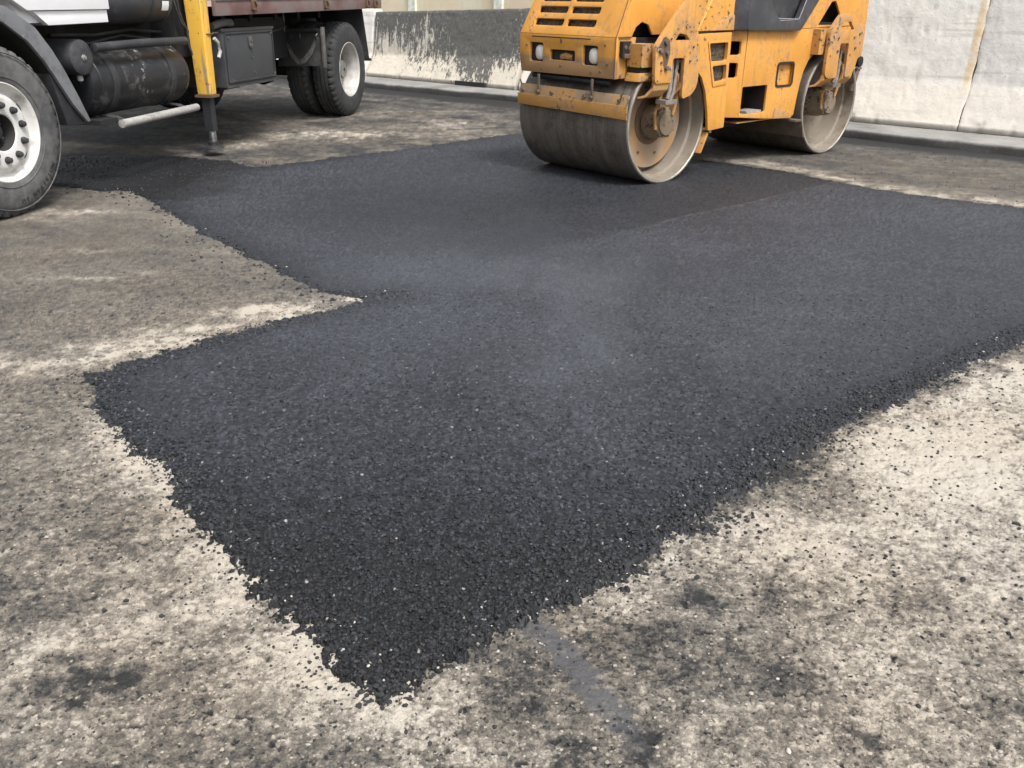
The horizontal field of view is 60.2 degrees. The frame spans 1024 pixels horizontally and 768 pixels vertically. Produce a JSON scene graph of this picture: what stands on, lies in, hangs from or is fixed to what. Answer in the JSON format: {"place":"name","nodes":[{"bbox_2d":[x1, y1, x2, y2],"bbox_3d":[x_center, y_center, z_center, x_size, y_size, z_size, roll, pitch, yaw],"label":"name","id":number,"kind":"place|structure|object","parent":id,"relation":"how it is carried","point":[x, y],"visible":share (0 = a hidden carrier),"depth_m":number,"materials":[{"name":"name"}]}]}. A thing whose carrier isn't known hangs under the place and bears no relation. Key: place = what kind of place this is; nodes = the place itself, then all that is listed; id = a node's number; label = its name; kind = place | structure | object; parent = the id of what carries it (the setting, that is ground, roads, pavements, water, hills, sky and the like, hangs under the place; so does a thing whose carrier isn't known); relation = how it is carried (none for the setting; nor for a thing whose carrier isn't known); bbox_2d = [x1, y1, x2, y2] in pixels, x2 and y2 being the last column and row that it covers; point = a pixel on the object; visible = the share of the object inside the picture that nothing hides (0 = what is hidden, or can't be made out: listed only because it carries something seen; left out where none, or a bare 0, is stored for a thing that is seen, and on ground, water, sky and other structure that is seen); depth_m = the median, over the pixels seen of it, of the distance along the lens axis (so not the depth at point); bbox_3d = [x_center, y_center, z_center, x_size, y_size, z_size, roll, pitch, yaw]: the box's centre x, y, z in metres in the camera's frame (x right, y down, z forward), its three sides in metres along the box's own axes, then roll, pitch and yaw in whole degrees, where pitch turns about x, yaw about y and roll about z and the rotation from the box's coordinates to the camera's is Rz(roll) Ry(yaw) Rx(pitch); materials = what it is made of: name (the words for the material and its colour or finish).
{"place":"outdoors","nodes":[
{"label":"outdoors","id":0,"kind":"place"},
{"bbox_2d":[207,0,533,11],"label":"boundary wall","id":1,"kind":"structure","parent":0,"point":[408,5],"depth_m":15.69,"materials":[{"name":"concrete"}]},
{"bbox_2d":[0,78,1023,767],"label":"road","id":2,"kind":"structure","parent":0,"point":[92,282],"depth_m":2.27,"materials":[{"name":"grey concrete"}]},
{"bbox_2d":[0,0,381,216],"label":"crane truck","id":3,"kind":"object","parent":2,"relation":"on","point":[74,62],"visible":1,"depth_m":7.06,"materials":[{"name":"metal"}]},
{"bbox_2d":[0,148,1023,767],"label":"asphalt crumbs","id":4,"kind":"object","parent":2,"relation":"on","point":[626,564],"visible":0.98,"depth_m":2.41,"materials":[{"name":"black asphalt"}]},
{"bbox_2d":[51,134,1023,706],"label":"asphalt patch","id":5,"kind":"object","parent":2,"relation":"on","point":[485,222],"visible":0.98,"depth_m":3.81,"materials":[{"name":"black asphalt"}]},
{"bbox_2d":[92,289,1023,695],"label":"asphalt aggregate","id":6,"kind":"object","parent":5,"relation":"on","point":[332,615],"visible":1,"depth_m":2.58,"materials":[{"name":"black asphalt"}]},
{"bbox_2d":[78,188,1017,758],"bbox_3d":[-1.111,-0.140,3.636,6.431,0.030,3.678,14,27,28],"label":"pale grit","id":7,"kind":"object","parent":2,"relation":"on","point":[482,618],"visible":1,"depth_m":2.06,"materials":[{"name":"grey gravel"}]},
{"bbox_2d":[518,0,868,182],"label":"road roller","id":8,"kind":"object","parent":2,"relation":"on","point":[649,91],"visible":1,"depth_m":7.07,"materials":[{"name":"metal"}]},
{"label":"ground","id":9,"kind":"structure","parent":0,"visible":0},
{"bbox_2d":[277,75,1023,156],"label":"kerb","id":10,"kind":"structure","parent":9,"relation":"on","point":[984,143],"depth_m":9.34,"materials":[{"name":"concrete"}]},
{"bbox_2d":[277,9,382,75],"bbox_3d":[-3.474,-6.208,15.882,3.260,1.042,0.728,19,30,36],"label":"concrete barrier","id":11,"kind":"object","parent":10,"relation":"on","point":[369,16],"visible":0.07,"depth_m":14.81,"materials":[{"name":"grey concrete"}]},
{"bbox_2d":[367,8,529,89],"bbox_3d":[-0.962,-5.354,13.928,3.257,1.104,0.730,19,30,36],"label":"concrete barrier","id":12,"kind":"object","parent":10,"relation":"on","point":[452,46],"visible":0.98,"depth_m":13.69,"materials":[{"name":"grey concrete"}]},
{"bbox_2d":[455,80,485,87],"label":"rubber block","id":13,"kind":"structure","parent":10,"relation":"on","point":[468,83],"depth_m":13.39,"materials":[{"name":"black rubber"}]},
{"bbox_2d":[519,71,530,89],"bbox_3d":[1.460,-4.525,12.046,2.971,1.150,0.734,19,30,36],"label":"concrete barrier","id":14,"kind":"object","parent":10,"relation":"on","point":[524,76],"visible":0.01,"depth_m":12.83,"materials":[{"name":"grey concrete"}]},
{"bbox_2d":[849,0,990,130],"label":"concrete barrier","id":15,"kind":"object","parent":10,"relation":"on","point":[919,64],"visible":0.4,"depth_m":9.52,"materials":[{"name":"grey concrete"}]},
{"bbox_2d":[958,0,1023,137],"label":"concrete barrier","id":16,"kind":"object","parent":10,"relation":"on","point":[994,104],"visible":1,"depth_m":9.05,"materials":[{"name":"grey concrete"}]}
]}

